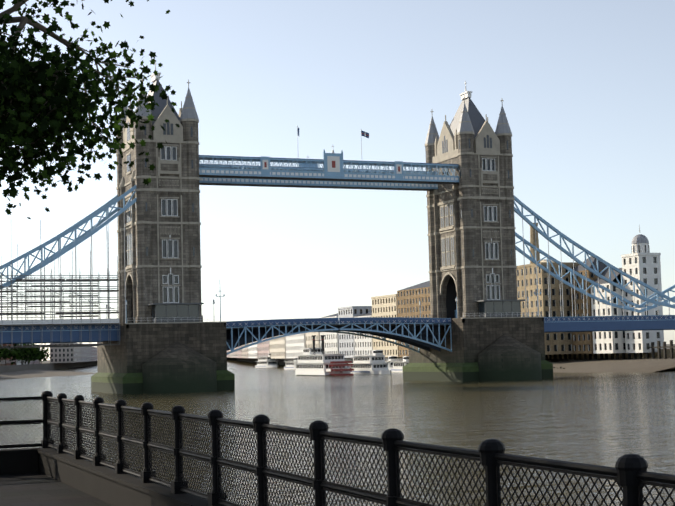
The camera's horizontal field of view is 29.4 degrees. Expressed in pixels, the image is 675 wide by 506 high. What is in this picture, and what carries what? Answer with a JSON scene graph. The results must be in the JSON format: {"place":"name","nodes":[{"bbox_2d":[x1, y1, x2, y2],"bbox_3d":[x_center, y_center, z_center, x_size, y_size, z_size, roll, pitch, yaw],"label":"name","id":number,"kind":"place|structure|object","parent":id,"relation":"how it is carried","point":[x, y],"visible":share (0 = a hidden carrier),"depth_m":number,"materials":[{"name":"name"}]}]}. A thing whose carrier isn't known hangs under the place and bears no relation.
{"place":"outdoors","nodes":[
{"label":"outdoors","id":0,"kind":"place"},
{"bbox_2d":[0,447,207,505],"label":"quay pavement","id":1,"kind":"structure","parent":0,"point":[39,476],"depth_m":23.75,"materials":[{"name":"grey concrete"}]},
{"bbox_2d":[0,0,179,218],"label":"plane tree","id":2,"kind":"object","parent":1,"relation":"on","point":[46,106],"visible":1,"depth_m":22.80,"materials":[{"name":"green plant"}]},
{"bbox_2d":[0,391,674,505],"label":"railing","id":3,"kind":"object","parent":1,"relation":"on","point":[631,475],"visible":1,"depth_m":14.67,"materials":[{"name":"black metal"}]},
{"bbox_2d":[0,360,674,505],"bbox_3d":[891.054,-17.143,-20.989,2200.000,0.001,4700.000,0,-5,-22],"label":"river","id":4,"kind":"structure","parent":0,"point":[606,419],"depth_m":150.60,"materials":[{"name":"grey liquid"}]},
{"bbox_2d":[91,294,234,393],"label":"pier","id":5,"kind":"structure","parent":4,"relation":"in","point":[119,369],"depth_m":284.44,"materials":[{"name":"stone"}]},
{"bbox_2d":[116,62,202,323],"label":"tower","id":6,"kind":"structure","parent":5,"relation":"on","point":[161,215],"depth_m":290.56,"materials":[{"name":"stone"}]},
{"bbox_2d":[0,220,119,348],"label":"scaffolding","id":7,"kind":"object","parent":6,"relation":"attached to","point":[60,322],"visible":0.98,"depth_m":280.34,"materials":[{"name":"silver metal"}]},
{"bbox_2d":[142,341,216,393],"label":"pier cutwaters","id":8,"kind":"object","parent":5,"relation":"attached to","point":[177,367],"visible":0.58,"depth_m":275.65,"materials":[{"name":"grey stone"}]},
{"bbox_2d":[255,350,278,367],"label":"river cruiser","id":9,"kind":"object","parent":4,"relation":"in","point":[265,362],"visible":0.92,"depth_m":751.74,"materials":[{"name":"white"}]},
{"bbox_2d":[284,358,297,368],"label":"river cruiser","id":10,"kind":"object","parent":4,"relation":"on","point":[290,365],"visible":0.54,"depth_m":636.09,"materials":[{"name":"white"}]},
{"bbox_2d":[293,335,353,375],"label":"paddle steamer","id":11,"kind":"object","parent":4,"relation":"in","point":[313,361],"visible":0.94,"depth_m":437.11,"materials":[{"name":"white"}]},
{"bbox_2d":[345,358,352,368],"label":"river cruiser","id":12,"kind":"object","parent":4,"relation":"in","point":[350,359],"visible":0.15,"depth_m":597.78,"materials":[{"name":"white"}]},
{"bbox_2d":[348,350,391,373],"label":"river cruiser","id":13,"kind":"object","parent":4,"relation":"on","point":[374,363],"visible":0.96,"depth_m":441.91,"materials":[{"name":"white"}]},
{"bbox_2d":[385,356,401,369],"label":"river cruiser","id":14,"kind":"object","parent":4,"relation":"on","point":[391,360],"visible":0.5,"depth_m":513.15,"materials":[{"name":"white"}]},
{"bbox_2d":[391,356,408,371],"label":"river cruiser","id":15,"kind":"object","parent":4,"relation":"in","point":[398,365],"visible":0.52,"depth_m":466.70,"materials":[{"name":"white"}]},
{"bbox_2d":[403,289,552,381],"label":"pier","id":16,"kind":"structure","parent":4,"relation":"in","point":[474,337],"depth_m":315.83,"materials":[{"name":"stone"}]},
{"bbox_2d":[425,80,516,322],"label":"tower","id":17,"kind":"structure","parent":16,"relation":"on","point":[471,239],"depth_m":322.42,"materials":[{"name":"stone"}]},
{"bbox_2d":[199,126,458,190],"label":"walkways","id":18,"kind":"structure","parent":17,"relation":"attached to","point":[332,172],"depth_m":312.72,"materials":[{"name":"blue paint"}]},
{"bbox_2d":[0,185,674,322],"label":"suspension chains","id":19,"kind":"object","parent":17,"relation":"attached to","point":[91,231],"visible":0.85,"depth_m":328.80,"materials":[{"name":"blue paint"}]},
{"bbox_2d":[0,315,674,354],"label":"bridge deck","id":20,"kind":"structure","parent":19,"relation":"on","point":[423,333],"depth_m":308.32,"materials":[{"name":"blue paint"}]},
{"bbox_2d":[477,334,541,380],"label":"pier cutwaters","id":21,"kind":"object","parent":16,"relation":"attached to","point":[504,357],"visible":0.31,"depth_m":306.73,"materials":[{"name":"grey stone"}]},
{"bbox_2d":[0,358,674,379],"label":"river bank","id":22,"kind":"structure","parent":0,"point":[619,365],"depth_m":393.89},
{"bbox_2d":[0,344,674,371],"bbox_3d":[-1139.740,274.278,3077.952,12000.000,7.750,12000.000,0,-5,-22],"label":"embankment wall","id":23,"kind":"structure","parent":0,"point":[47,365],"depth_m":941.06,"materials":[{"name":"grey stone"}]},
{"bbox_2d":[0,344,4,365],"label":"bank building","id":24,"kind":"structure","parent":23,"relation":"on","point":[2,362],"depth_m":723.52,"materials":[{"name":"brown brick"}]},
{"bbox_2d":[3,344,14,364],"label":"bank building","id":25,"kind":"structure","parent":23,"relation":"on","point":[8,361],"depth_m":759.08,"materials":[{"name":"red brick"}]},
{"bbox_2d":[0,344,50,365],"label":"bank trees","id":26,"kind":"object","parent":23,"relation":"on","point":[28,354],"visible":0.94,"depth_m":806.12,"materials":[{"name":"green plant"}]},
{"bbox_2d":[26,344,38,363],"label":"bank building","id":27,"kind":"structure","parent":23,"relation":"on","point":[36,361],"depth_m":930.26,"materials":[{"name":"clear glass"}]},
{"bbox_2d":[50,343,80,362],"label":"bank building","id":28,"kind":"structure","parent":23,"relation":"on","point":[65,354],"depth_m":985.45,"materials":[{"name":"grey stone"}]},
{"bbox_2d":[79,343,91,361],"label":"bank building","id":29,"kind":"structure","parent":23,"relation":"on","point":[86,354],"depth_m":1180.40,"materials":[{"name":"grey stone"}]},
{"bbox_2d":[92,347,96,360],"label":"bank building","id":30,"kind":"structure","parent":23,"relation":"on","point":[94,353],"depth_m":1347.84,"materials":[{"name":"grey stone"}]},
{"bbox_2d":[232,347,236,357],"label":"bank building","id":31,"kind":"structure","parent":23,"relation":"on","point":[234,354],"depth_m":1218.58,"materials":[{"name":"beige stone"}]},
{"bbox_2d":[237,346,241,357],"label":"bank building","id":32,"kind":"structure","parent":23,"relation":"on","point":[239,353],"depth_m":1094.12,"materials":[{"name":"beige stone"}]},
{"bbox_2d":[242,344,247,357],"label":"bank building","id":33,"kind":"structure","parent":23,"relation":"on","point":[244,352],"depth_m":987.94,"materials":[{"name":"beige stone"}]},
{"bbox_2d":[248,341,257,357],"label":"bank building","id":34,"kind":"structure","parent":23,"relation":"on","point":[252,351],"depth_m":880.11,"materials":[{"name":"white stone"}]},
{"bbox_2d":[257,338,269,356],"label":"bank building","id":35,"kind":"structure","parent":23,"relation":"on","point":[263,348],"depth_m":794.19,"materials":[{"name":"beige stone"}]},
{"bbox_2d":[269,335,285,358],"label":"bank building","id":36,"kind":"structure","parent":23,"relation":"on","point":[277,347],"depth_m":715.74,"materials":[{"name":"beige stone"}]},
{"bbox_2d":[286,333,305,358],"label":"bank building","id":37,"kind":"structure","parent":23,"relation":"on","point":[295,343],"depth_m":660.65,"materials":[{"name":"white paint"}]},
{"bbox_2d":[306,332,319,347],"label":"bank building","id":38,"kind":"structure","parent":23,"relation":"on","point":[309,344],"depth_m":623.55,"materials":[{"name":"beige stone"}]},
{"bbox_2d":[320,313,338,353],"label":"bank building","id":39,"kind":"structure","parent":23,"relation":"on","point":[330,339],"depth_m":594.82,"materials":[{"name":"beige paint"}]},
{"bbox_2d":[338,306,371,357],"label":"bank building","id":40,"kind":"structure","parent":23,"relation":"on","point":[346,345],"depth_m":573.75,"materials":[{"name":"white paint"}]},
{"bbox_2d":[354,312,372,355],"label":"bank building","id":41,"kind":"structure","parent":23,"relation":"on","point":[363,345],"depth_m":559.23,"materials":[{"name":"white paint"}]},
{"bbox_2d":[371,294,398,356],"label":"bank building","id":42,"kind":"structure","parent":23,"relation":"on","point":[384,306],"depth_m":536.99,"materials":[{"name":"beige stone"}]},
{"bbox_2d":[397,281,430,356],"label":"bank building","id":43,"kind":"structure","parent":23,"relation":"on","point":[409,299],"depth_m":513.96,"materials":[{"name":"yellow brick"}]},
{"bbox_2d":[385,340,674,368],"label":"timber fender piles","id":44,"kind":"object","parent":23,"relation":"on","point":[664,353],"visible":0.15,"depth_m":407.31,"materials":[{"name":"beige wood"}]},
{"bbox_2d":[516,223,579,354],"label":"bank building","id":45,"kind":"structure","parent":23,"relation":"on","point":[558,343],"depth_m":424.77,"materials":[{"name":"beige brick"}]},
{"bbox_2d":[570,256,608,353],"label":"bank building","id":46,"kind":"structure","parent":23,"relation":"on","point":[582,342],"depth_m":418.80,"materials":[{"name":"brown brick"}]},
{"bbox_2d":[591,268,625,353],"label":"bank building","id":47,"kind":"structure","parent":23,"relation":"on","point":[608,341],"depth_m":405.57,"materials":[{"name":"white paint"}]},
{"bbox_2d":[621,225,663,352],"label":"bank building","id":48,"kind":"structure","parent":23,"relation":"on","point":[641,262],"depth_m":398.27,"materials":[{"name":"white paint"}]},
{"bbox_2d":[0,0,674,359],"label":"sky","id":49,"kind":"structure","parent":0,"point":[586,88],"materials":[{"name":"blue"}]}
]}

